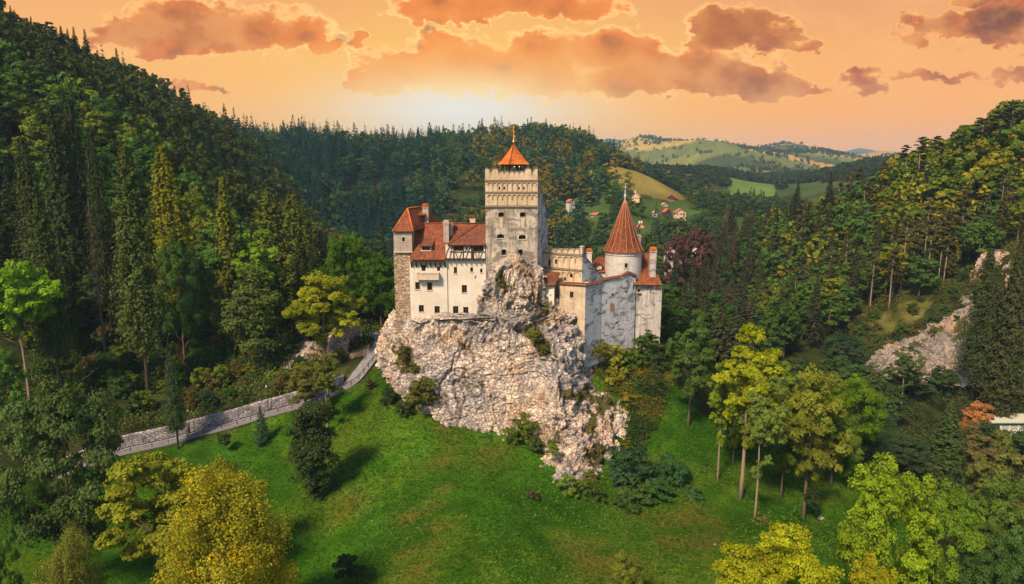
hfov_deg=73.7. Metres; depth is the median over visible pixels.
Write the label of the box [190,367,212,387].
bush
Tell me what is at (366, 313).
broadleaf tree
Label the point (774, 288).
broadleaf tree
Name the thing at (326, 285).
broadleaf tree
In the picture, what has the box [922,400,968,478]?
spruce tree
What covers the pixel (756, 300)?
broadleaf tree
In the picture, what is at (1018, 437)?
broadleaf tree
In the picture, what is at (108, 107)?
broadleaf tree
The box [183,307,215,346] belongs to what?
broadleaf tree
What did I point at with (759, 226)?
spruce tree
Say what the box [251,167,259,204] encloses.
spruce tree
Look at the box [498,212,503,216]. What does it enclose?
window
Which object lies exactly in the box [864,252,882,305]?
pine tree
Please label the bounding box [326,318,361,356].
rock outcrop
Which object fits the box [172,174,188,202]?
broadleaf tree
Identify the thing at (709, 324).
broadleaf tree
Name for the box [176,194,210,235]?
broadleaf tree
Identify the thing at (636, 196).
house
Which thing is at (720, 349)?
spruce tree
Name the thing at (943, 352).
cliff
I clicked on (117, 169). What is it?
broadleaf tree
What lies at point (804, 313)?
broadleaf tree
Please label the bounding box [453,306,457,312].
window
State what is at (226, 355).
bush
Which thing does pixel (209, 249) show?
broadleaf tree
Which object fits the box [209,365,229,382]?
bush
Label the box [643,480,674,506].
bush
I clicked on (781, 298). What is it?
spruce tree
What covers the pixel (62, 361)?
bush
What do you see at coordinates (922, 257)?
broadleaf tree
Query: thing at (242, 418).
railing
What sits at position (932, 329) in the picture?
bush
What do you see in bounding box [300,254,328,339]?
spruce tree
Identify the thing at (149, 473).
broadleaf tree
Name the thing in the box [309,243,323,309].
spruce tree
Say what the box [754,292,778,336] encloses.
broadleaf tree
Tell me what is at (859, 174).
pine tree
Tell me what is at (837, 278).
broadleaf tree
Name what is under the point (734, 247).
spruce tree
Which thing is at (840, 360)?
broadleaf tree
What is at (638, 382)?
bush
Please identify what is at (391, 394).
bush
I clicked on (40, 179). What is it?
broadleaf tree
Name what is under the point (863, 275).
broadleaf tree
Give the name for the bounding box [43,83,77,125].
broadleaf tree
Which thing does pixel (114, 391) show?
bush
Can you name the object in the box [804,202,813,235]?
spruce tree
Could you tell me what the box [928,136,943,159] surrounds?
pine tree
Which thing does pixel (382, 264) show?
broadleaf tree
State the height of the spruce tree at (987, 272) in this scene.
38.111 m
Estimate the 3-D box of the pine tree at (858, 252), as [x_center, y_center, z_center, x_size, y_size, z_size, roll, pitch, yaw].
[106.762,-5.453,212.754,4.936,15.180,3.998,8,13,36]
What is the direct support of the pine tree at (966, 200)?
on the ground at (652, 193)
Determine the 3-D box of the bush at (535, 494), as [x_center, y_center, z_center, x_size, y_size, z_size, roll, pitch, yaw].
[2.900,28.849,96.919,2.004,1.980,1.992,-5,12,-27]
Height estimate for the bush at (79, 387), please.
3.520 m
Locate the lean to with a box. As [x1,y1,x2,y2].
[544,271,559,304]
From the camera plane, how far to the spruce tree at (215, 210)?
186.79 m
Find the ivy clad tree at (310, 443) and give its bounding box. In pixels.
[284,398,340,499]
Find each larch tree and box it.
[143,141,204,346]
[206,176,244,342]
[245,191,294,303]
[275,194,323,318]
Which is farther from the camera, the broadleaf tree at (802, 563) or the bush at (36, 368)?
the bush at (36, 368)
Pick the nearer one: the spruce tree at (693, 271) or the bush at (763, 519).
the bush at (763, 519)
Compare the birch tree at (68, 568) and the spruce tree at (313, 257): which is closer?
the birch tree at (68, 568)
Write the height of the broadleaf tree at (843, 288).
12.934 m
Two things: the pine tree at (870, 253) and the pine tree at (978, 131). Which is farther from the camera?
the pine tree at (978, 131)
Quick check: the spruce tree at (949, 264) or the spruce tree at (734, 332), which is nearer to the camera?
the spruce tree at (734, 332)
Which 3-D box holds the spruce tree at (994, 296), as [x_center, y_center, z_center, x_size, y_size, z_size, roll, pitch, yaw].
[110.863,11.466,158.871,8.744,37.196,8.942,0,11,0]
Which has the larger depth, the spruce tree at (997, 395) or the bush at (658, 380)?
the spruce tree at (997, 395)
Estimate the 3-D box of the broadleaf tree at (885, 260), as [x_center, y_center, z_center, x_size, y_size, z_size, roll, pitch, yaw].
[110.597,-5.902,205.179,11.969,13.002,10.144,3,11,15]
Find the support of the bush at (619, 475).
on the ground at (652, 193)
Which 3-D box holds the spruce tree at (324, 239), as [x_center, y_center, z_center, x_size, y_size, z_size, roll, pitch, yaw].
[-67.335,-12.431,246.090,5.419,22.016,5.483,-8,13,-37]
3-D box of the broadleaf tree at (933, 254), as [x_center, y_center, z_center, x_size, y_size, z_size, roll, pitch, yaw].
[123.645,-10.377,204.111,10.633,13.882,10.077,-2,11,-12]
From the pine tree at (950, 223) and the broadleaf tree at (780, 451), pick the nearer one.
the broadleaf tree at (780, 451)
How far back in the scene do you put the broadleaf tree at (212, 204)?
203.49 m
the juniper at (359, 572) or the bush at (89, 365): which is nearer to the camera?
the juniper at (359, 572)
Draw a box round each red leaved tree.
[661,234,690,284]
[675,227,711,285]
[692,233,718,278]
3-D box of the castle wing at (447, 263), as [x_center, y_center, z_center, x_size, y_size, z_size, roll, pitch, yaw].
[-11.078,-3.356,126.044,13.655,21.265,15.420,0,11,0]
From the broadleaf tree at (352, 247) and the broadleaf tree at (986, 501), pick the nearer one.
the broadleaf tree at (986, 501)
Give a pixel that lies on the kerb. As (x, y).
(270, 415)
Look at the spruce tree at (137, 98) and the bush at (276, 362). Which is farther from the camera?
the spruce tree at (137, 98)
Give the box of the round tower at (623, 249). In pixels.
[603,183,643,278]
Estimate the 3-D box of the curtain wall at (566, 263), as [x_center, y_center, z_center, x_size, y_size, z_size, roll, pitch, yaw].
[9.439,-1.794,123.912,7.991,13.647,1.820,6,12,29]
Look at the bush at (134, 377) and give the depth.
134.59 m
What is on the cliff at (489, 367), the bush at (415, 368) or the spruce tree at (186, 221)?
the bush at (415, 368)
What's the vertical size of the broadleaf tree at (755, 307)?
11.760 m
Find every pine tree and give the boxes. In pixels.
[39,22,58,40]
[758,285,771,295]
[767,230,781,265]
[785,261,804,293]
[792,217,807,266]
[795,199,808,248]
[801,265,813,290]
[821,246,840,271]
[834,175,844,198]
[838,238,852,274]
[844,170,853,198]
[851,168,864,187]
[851,251,862,267]
[856,178,872,232]
[863,243,876,294]
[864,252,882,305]
[865,182,879,223]
[875,165,889,197]
[881,247,893,293]
[883,230,896,246]
[883,247,901,309]
[895,214,918,291]
[899,145,913,174]
[910,223,929,286]
[910,230,924,256]
[911,137,928,169]
[918,161,930,202]
[919,197,935,286]
[922,206,941,279]
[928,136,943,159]
[932,230,949,276]
[934,208,948,269]
[939,143,946,159]
[939,221,957,281]
[952,189,973,261]
[953,138,967,157]
[955,203,973,260]
[971,117,993,158]
[975,193,993,246]
[985,110,1009,148]
[993,174,1009,197]
[1000,101,1023,143]
[1001,187,1017,242]
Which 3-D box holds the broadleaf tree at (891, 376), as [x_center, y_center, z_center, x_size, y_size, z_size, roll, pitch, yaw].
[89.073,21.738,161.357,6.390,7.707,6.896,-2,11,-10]
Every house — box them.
[565,199,575,211]
[586,248,604,277]
[589,212,598,216]
[632,191,640,202]
[636,221,644,227]
[662,208,671,217]
[663,247,681,282]
[667,194,677,200]
[672,208,686,219]
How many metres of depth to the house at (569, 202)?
435.82 m
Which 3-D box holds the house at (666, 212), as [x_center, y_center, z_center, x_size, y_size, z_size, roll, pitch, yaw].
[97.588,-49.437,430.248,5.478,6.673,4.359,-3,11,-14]
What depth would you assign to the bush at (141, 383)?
135.88 m
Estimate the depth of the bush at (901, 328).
181.51 m
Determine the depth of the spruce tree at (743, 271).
240.37 m
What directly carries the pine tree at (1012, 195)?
on the ground at (652, 193)
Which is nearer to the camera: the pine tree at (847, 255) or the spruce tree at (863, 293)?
the spruce tree at (863, 293)
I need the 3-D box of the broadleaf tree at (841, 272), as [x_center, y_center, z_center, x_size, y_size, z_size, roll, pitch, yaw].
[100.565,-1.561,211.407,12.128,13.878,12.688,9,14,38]
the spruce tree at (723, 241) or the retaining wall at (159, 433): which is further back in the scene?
the spruce tree at (723, 241)
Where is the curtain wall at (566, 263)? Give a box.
[543,246,585,295]
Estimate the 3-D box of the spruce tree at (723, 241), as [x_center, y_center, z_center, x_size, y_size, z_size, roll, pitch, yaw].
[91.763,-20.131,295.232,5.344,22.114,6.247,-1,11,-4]
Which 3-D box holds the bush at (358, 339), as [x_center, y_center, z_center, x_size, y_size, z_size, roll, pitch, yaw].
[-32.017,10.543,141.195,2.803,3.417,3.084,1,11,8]
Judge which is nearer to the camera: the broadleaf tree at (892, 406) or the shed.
the broadleaf tree at (892, 406)
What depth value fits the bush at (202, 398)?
127.92 m
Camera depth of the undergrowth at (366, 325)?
138.26 m
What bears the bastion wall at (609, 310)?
on the cliff at (489, 367)
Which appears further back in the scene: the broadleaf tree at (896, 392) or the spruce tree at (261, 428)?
the broadleaf tree at (896, 392)
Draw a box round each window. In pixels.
[415,282,420,289]
[418,305,423,312]
[426,282,432,290]
[434,306,439,313]
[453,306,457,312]
[462,285,466,292]
[496,234,504,238]
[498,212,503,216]
[501,249,506,255]
[518,235,525,239]
[1001,423,1009,430]
[1009,423,1018,430]
[1018,423,1023,430]
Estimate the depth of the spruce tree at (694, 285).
212.62 m
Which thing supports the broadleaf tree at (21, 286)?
on the ground at (652, 193)
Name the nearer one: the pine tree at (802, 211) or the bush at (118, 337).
the bush at (118, 337)
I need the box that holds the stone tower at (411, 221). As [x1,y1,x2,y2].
[392,203,440,335]
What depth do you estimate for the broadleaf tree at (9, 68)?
197.64 m
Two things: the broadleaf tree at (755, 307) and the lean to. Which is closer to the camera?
the lean to
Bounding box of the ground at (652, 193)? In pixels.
[0,55,1023,583]
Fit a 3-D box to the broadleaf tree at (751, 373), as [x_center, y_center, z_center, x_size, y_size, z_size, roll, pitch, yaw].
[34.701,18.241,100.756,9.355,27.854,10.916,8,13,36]
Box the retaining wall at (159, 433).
[66,374,343,465]
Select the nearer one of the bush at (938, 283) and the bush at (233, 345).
the bush at (233, 345)
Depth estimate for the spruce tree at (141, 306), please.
127.96 m
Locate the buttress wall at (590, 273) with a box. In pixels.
[582,254,603,281]
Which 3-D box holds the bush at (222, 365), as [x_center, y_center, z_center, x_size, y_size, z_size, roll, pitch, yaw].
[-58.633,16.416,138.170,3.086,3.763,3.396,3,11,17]
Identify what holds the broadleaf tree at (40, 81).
on the ground at (652, 193)
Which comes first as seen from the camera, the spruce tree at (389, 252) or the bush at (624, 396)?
the bush at (624, 396)
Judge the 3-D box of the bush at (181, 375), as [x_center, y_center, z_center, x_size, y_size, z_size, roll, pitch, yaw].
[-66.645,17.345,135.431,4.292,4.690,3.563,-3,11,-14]
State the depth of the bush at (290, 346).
139.72 m
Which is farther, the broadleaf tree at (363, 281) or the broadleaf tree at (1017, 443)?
the broadleaf tree at (363, 281)
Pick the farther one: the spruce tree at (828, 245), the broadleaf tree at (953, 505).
the spruce tree at (828, 245)
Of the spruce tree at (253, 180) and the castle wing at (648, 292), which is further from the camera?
the spruce tree at (253, 180)
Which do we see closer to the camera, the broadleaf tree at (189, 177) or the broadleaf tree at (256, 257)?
the broadleaf tree at (256, 257)
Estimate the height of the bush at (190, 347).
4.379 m
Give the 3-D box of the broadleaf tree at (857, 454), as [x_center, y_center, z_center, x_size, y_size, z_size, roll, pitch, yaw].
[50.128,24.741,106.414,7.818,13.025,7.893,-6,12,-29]
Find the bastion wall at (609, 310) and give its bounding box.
[584,271,636,366]
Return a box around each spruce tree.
[0,25,11,63]
[0,36,11,74]
[0,166,22,244]
[0,208,14,267]
[7,14,23,62]
[10,134,72,360]
[22,198,81,389]
[24,70,45,125]
[24,90,39,141]
[29,16,33,53]
[32,97,47,173]
[34,38,51,90]
[42,100,92,291]
[43,25,55,76]
[44,39,56,84]
[56,26,72,52]
[57,87,77,143]
[62,95,102,280]
[65,272,96,355]
[66,29,70,46]
[71,27,80,53]
[82,29,94,62]
[82,67,90,88]
[83,129,120,327]
[95,50,103,85]
[96,81,109,135]
[106,145,173,393]
[113,47,121,79]
[113,137,157,353]
[123,62,127,82]
[133,97,142,120]
[135,89,140,105]
[136,127,151,195]
[159,351,190,449]
[162,85,169,101]
[163,78,170,110]
[165,114,173,138]
[180,209,193,240]
[205,123,217,166]
[211,195,218,263]
[214,129,222,165]
[226,238,251,343]
[239,225,250,283]
[245,183,252,212]
[248,227,254,262]
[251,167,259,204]
[251,406,271,445]
[268,230,286,333]
[292,235,307,318]
[296,256,307,328]
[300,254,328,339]
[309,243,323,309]
[315,231,332,311]
[321,228,328,259]
[331,254,356,315]
[369,241,375,273]
[369,282,384,321]
[376,228,387,320]
[387,242,393,263]
[667,256,678,300]
[675,298,690,362]
[677,281,690,316]
[685,286,695,323]
[685,315,711,368]
[687,257,697,287]
[691,272,697,292]
[693,266,707,319]
[696,265,705,296]
[697,257,709,292]
[699,262,707,292]
[701,297,713,352]
[707,290,729,363]
[708,267,716,336]
[711,248,720,280]
[711,275,721,306]
[717,242,724,278]
[718,221,728,263]
[719,276,725,287]
[721,237,735,284]
[721,303,746,361]
[725,282,733,340]
[726,202,737,235]
[727,272,736,298]
[727,282,733,302]
[728,231,737,279]
[731,275,748,335]
[733,294,747,353]
[737,261,747,294]
[740,217,748,244]
[740,250,751,284]
[741,217,752,256]
[741,296,757,347]
[743,297,759,357]
[744,243,755,284]
[753,251,764,289]
[754,214,764,252]
[755,275,761,294]
[763,207,771,242]
[766,285,791,346]
[771,206,779,247]
[780,245,791,278]
[787,194,796,236]
[790,180,802,218]
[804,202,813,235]
[804,273,825,348]
[812,210,822,247]
[820,236,833,269]
[823,173,835,205]
[823,201,834,239]
[823,230,835,273]
[823,257,835,281]
[840,227,850,265]
[846,245,861,311]
[854,257,867,298]
[867,217,882,278]
[870,180,884,211]
[888,220,901,260]
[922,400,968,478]
[941,222,959,279]
[952,248,999,399]
[963,264,1005,403]
[977,231,1023,418]
[993,193,1009,248]
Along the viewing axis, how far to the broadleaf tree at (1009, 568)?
69.29 m
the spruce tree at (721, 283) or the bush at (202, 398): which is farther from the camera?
the spruce tree at (721, 283)
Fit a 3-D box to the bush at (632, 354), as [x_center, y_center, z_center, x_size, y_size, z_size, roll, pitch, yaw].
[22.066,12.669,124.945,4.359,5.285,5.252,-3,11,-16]
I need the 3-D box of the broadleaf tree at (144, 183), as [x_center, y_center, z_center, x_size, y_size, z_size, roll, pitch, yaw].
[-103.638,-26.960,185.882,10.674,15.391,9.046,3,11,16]
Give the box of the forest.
[0,0,1023,300]
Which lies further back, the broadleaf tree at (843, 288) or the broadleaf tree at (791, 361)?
the broadleaf tree at (843, 288)
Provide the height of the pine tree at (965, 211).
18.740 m
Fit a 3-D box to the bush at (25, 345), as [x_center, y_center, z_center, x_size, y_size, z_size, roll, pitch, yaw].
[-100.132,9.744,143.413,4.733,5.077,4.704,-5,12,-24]
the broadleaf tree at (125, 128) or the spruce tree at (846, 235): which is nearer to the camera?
the broadleaf tree at (125, 128)
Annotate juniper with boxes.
[331,553,357,579]
[351,564,368,578]
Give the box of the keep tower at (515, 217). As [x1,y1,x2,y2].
[484,126,547,280]
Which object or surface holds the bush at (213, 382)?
on the ground at (652, 193)
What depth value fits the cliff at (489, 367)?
116.48 m
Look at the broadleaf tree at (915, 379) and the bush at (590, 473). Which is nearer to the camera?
the bush at (590, 473)
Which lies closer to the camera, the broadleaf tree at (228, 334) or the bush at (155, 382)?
the bush at (155, 382)
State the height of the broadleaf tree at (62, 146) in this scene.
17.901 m
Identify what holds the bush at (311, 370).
on the ground at (652, 193)
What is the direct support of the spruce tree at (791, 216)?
on the ground at (652, 193)
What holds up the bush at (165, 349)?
on the ground at (652, 193)
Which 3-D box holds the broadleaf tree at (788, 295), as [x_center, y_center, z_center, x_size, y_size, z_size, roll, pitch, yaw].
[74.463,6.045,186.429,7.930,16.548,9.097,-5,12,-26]
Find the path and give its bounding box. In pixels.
[61,333,379,474]
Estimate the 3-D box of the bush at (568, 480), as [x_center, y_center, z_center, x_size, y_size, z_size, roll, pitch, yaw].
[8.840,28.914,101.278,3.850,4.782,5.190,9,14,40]
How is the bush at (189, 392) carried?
on the ground at (652, 193)
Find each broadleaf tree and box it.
[0,54,41,107]
[0,69,36,120]
[0,85,16,115]
[0,86,26,135]
[0,136,45,176]
[0,138,14,176]
[0,218,25,264]
[0,259,64,400]
[0,346,30,434]
[0,375,138,555]
[0,524,23,583]
[11,61,47,94]
[18,106,58,172]
[18,191,52,229]
[32,85,75,129]
[33,161,64,204]
[42,144,67,183]
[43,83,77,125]
[58,120,88,152]
[62,282,90,328]
[72,103,104,135]
[76,278,101,327]
[77,101,110,146]
[80,179,115,208]
[82,274,115,328]
[85,144,116,178]
[85,147,117,193]
[89,95,121,151]
[93,451,231,582]
[100,196,122,260]
[104,157,138,183]
[108,123,137,150]
[111,168,151,203]
[122,133,158,166]
[131,144,158,201]
[142,177,180,207]
[143,197,186,216]
[143,216,155,250]
[153,235,205,362]
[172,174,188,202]
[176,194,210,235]
[178,178,191,194]
[180,171,210,202]
[180,218,209,248]
[182,181,210,211]
[183,210,251,339]
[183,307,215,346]
[186,202,212,224]
[189,209,216,240]
[192,238,219,271]
[208,198,218,212]
[208,453,250,569]
[216,219,245,241]
[219,265,289,371]
[220,291,243,350]
[230,228,284,351]
[236,228,255,246]
[276,352,322,405]
[281,270,366,362]
[309,353,344,427]
[314,231,383,310]
[340,273,368,310]
[355,282,384,321]
[356,251,394,329]
[604,549,642,583]
[660,297,685,346]
[661,284,692,317]
[661,303,697,348]
[666,309,720,426]
[671,288,695,308]
[685,324,714,371]
[689,312,718,347]
[692,292,719,316]
[703,307,733,338]
[707,359,737,480]
[708,293,735,337]
[711,322,783,499]
[712,520,845,583]
[720,390,748,463]
[735,293,761,313]
[736,375,787,520]
[746,305,765,324]
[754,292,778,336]
[755,300,775,340]
[755,315,787,349]
[759,289,778,336]
[760,360,784,372]
[761,400,811,497]
[765,286,788,300]
[767,316,805,352]
[767,367,799,385]
[768,285,798,312]
[770,360,796,411]
[772,301,805,359]
[774,363,853,519]
[777,276,799,301]
[777,372,818,396]
[781,364,807,383]
[782,358,804,370]
[787,292,810,336]
[790,299,816,339]
[793,358,819,371]
[794,304,825,340]
[795,276,830,331]
[808,278,851,326]
[810,364,825,374]
[812,415,863,487]
[813,292,853,334]
[815,372,888,445]
[816,265,857,290]
[819,331,870,365]
[820,355,859,379]
[821,274,847,283]
[824,281,865,319]
[829,364,863,384]
[836,451,942,583]
[848,549,899,583]
[851,401,871,419]
[853,260,890,304]
[855,363,884,388]
[865,375,895,394]
[866,251,900,288]
[874,247,915,295]
[876,391,901,420]
[877,367,905,388]
[882,384,906,412]
[885,396,908,420]
[885,438,937,472]
[888,345,922,410]
[895,372,937,397]
[900,234,914,278]
[902,246,932,279]
[904,255,941,296]
[907,235,942,276]
[916,477,986,583]
[931,236,962,274]
[931,365,962,393]
[949,223,987,262]
[953,420,998,481]
[959,400,994,450]
[959,525,1023,583]
[961,219,1006,258]
[964,429,1023,536]
[965,420,1004,451]
[967,473,1023,575]
[970,214,1010,247]
[990,429,1015,454]
[1003,199,1023,239]
[1005,431,1023,460]
[1014,370,1023,392]
[1015,434,1023,454]
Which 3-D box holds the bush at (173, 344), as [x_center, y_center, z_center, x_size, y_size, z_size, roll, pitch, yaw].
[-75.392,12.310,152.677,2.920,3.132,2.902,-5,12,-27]
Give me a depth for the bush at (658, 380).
122.50 m
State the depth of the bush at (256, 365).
138.11 m
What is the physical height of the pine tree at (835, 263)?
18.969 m
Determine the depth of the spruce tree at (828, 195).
266.96 m
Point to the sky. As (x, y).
(841, 75)
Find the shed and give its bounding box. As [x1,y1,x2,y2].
[980,413,1023,434]
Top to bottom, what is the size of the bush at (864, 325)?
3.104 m
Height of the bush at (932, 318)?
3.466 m
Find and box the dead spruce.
[83,195,112,353]
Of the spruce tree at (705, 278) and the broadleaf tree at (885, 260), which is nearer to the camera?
the broadleaf tree at (885, 260)
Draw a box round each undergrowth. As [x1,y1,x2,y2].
[0,230,384,444]
[593,349,674,447]
[689,375,1023,536]
[820,238,1023,373]
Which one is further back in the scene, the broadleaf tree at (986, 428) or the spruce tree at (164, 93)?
the spruce tree at (164, 93)
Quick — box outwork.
[558,281,588,335]
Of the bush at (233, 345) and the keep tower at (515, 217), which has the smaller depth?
the keep tower at (515, 217)
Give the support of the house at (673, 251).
on the ground at (652, 193)
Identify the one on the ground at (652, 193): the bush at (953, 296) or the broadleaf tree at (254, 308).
the broadleaf tree at (254, 308)
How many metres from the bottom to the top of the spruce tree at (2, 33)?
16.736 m
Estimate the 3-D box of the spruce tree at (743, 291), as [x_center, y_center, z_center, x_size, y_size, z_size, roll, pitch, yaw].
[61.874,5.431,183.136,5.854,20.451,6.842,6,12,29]
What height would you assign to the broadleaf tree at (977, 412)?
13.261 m
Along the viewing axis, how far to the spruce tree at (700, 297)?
177.59 m
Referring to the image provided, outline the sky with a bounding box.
[4,0,1023,152]
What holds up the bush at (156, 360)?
on the ground at (652, 193)
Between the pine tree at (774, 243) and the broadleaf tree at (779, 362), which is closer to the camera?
the broadleaf tree at (779, 362)
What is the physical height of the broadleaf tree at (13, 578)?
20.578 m
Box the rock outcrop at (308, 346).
[279,337,327,369]
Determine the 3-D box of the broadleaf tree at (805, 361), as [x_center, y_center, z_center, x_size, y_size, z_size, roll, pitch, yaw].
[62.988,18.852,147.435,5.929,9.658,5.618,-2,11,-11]
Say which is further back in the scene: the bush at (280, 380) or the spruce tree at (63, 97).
the spruce tree at (63, 97)
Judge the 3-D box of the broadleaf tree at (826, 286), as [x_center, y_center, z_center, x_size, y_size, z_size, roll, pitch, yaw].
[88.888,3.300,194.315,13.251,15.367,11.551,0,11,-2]
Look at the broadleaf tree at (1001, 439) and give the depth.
137.08 m
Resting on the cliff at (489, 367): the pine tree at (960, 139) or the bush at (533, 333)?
the bush at (533, 333)
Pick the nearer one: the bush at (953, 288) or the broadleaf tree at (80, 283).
the broadleaf tree at (80, 283)
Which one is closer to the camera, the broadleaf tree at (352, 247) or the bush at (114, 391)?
the bush at (114, 391)
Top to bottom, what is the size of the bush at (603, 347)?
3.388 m
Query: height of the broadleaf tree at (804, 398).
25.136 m
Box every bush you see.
[18,328,36,347]
[22,327,38,350]
[31,343,45,361]
[31,359,53,377]
[49,376,62,390]
[51,357,65,368]
[63,372,88,388]
[68,355,80,363]
[72,382,86,395]
[73,363,86,375]
[79,357,92,367]
[82,337,100,349]
[86,345,97,354]
[90,360,117,379]
[91,353,103,363]
[92,398,109,415]
[95,324,115,340]
[96,338,115,351]
[96,352,112,369]
[99,368,122,385]
[101,332,120,348]
[107,375,132,398]
[108,339,130,361]
[115,370,140,394]
[118,352,138,370]
[120,381,137,394]
[122,356,142,373]
[124,392,147,412]
[127,390,156,414]
[136,377,145,389]
[139,366,156,388]
[144,375,164,392]
[148,354,166,371]
[154,346,174,361]
[155,365,168,379]
[156,380,165,393]
[163,367,187,382]
[169,341,180,346]
[171,346,185,357]
[172,353,182,365]
[179,385,187,399]
[180,386,200,408]
[182,341,199,354]
[184,352,201,369]
[186,349,200,365]
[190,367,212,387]
[191,332,207,346]
[196,352,214,368]
[198,388,218,410]
[203,369,221,390]
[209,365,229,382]
[213,364,229,378]
[216,432,230,447]
[219,343,239,361]
[219,383,237,398]
[221,371,233,384]
[226,339,240,353]
[230,358,245,375]
[238,376,251,386]
[241,349,257,358]
[241,362,253,373]
[248,369,260,379]
[250,360,265,375]
[256,352,276,372]
[265,355,279,370]
[269,374,293,394]
[273,346,289,360]
[281,342,302,359]
[290,355,307,368]
[307,359,320,376]
[327,404,336,413]
[336,349,347,363]
[351,336,363,348]
[364,379,377,389]
[379,386,398,404]
[394,396,412,415]
[395,346,410,361]
[405,380,439,410]
[408,363,420,374]
[500,412,539,447]
[526,435,543,452]
[526,489,539,500]
[527,327,543,341]
[539,343,548,352]
[545,443,558,455]
[556,473,587,498]
[582,469,597,483]
[582,480,606,503]
[592,339,611,357]
[603,344,626,367]
[603,383,619,394]
[605,363,627,389]
[607,444,655,489]
[610,476,652,513]
[619,392,640,408]
[620,347,647,370]
[625,373,646,390]
[632,329,664,354]
[642,351,670,377]
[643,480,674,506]
[645,452,690,489]
[647,370,664,389]
[647,424,659,433]
[653,342,674,362]
[681,484,706,504]
[752,511,772,525]
[803,487,821,509]
[846,322,853,329]
[853,326,863,335]
[855,412,898,458]
[860,321,869,330]
[861,308,870,318]
[865,310,881,320]
[866,303,878,311]
[867,331,879,342]
[868,341,874,347]
[869,320,884,330]
[875,294,887,303]
[890,329,901,337]
[894,323,908,334]
[906,327,915,334]
[907,303,919,312]
[910,307,919,314]
[914,321,921,327]
[927,313,943,322]
[927,328,936,335]
[932,278,942,288]
[938,304,950,313]
[939,294,950,301]
[947,282,960,292]
[949,267,960,277]
[949,293,958,300]
[958,268,969,279]
[964,264,975,271]
[970,269,980,276]
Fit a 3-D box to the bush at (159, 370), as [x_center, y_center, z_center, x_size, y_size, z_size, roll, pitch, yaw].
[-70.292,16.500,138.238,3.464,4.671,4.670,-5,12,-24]
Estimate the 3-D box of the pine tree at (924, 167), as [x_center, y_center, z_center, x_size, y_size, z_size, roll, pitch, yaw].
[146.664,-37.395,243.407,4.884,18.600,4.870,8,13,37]
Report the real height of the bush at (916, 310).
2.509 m
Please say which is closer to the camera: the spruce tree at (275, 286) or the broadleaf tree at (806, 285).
the spruce tree at (275, 286)
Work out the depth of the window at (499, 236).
118.35 m
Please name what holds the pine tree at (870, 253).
on the ground at (652, 193)
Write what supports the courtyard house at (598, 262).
on the cliff at (489, 367)
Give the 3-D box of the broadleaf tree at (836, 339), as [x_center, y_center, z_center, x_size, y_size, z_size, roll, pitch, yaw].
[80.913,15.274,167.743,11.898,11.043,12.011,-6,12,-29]
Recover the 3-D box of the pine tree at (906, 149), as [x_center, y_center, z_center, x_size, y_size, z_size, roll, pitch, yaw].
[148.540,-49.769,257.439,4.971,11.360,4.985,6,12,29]
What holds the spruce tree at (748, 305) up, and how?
on the ground at (652, 193)
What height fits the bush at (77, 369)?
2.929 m
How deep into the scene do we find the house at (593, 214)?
421.42 m
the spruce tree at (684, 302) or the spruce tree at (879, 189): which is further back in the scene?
the spruce tree at (879, 189)
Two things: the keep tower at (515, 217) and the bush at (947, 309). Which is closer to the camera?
the keep tower at (515, 217)
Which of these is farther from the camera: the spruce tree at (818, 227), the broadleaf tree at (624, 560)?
the spruce tree at (818, 227)
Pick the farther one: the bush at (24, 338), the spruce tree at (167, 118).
the spruce tree at (167, 118)
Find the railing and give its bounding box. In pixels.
[83,355,374,464]
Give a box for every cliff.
[374,253,629,490]
[860,293,979,388]
[970,249,1010,289]
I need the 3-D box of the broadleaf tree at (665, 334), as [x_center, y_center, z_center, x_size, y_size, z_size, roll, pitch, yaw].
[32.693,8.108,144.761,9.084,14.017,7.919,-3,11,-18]
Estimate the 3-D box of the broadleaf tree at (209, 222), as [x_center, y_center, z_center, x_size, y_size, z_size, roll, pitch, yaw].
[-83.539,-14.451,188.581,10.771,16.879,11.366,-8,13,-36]
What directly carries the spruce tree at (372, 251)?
on the ground at (652, 193)
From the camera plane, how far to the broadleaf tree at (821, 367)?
151.30 m
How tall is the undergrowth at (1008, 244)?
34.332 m
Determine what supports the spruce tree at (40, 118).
on the ground at (652, 193)
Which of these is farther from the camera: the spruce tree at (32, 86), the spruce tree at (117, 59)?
the spruce tree at (117, 59)
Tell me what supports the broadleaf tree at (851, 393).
on the ground at (652, 193)
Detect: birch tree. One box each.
[31,519,106,583]
[150,462,301,583]
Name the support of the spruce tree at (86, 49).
on the ground at (652, 193)
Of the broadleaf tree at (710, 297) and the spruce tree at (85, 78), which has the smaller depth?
the broadleaf tree at (710, 297)
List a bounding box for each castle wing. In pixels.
[409,215,485,317]
[634,234,661,351]
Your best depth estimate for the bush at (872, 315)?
189.18 m
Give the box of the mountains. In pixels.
[602,139,874,153]
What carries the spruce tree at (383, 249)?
on the ground at (652, 193)
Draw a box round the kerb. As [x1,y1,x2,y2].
[58,332,379,478]
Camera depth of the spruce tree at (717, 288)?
190.31 m
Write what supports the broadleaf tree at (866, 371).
on the ground at (652, 193)
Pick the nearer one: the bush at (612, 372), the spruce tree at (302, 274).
the bush at (612, 372)
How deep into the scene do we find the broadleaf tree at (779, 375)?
138.19 m
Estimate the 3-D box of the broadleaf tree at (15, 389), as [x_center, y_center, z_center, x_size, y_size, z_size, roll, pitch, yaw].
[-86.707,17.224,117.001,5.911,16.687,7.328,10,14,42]
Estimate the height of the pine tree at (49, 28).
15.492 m
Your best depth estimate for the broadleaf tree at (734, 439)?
109.40 m
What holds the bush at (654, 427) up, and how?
on the ground at (652, 193)
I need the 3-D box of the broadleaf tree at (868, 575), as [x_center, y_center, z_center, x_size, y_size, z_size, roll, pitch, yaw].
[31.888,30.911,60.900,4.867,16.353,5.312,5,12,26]

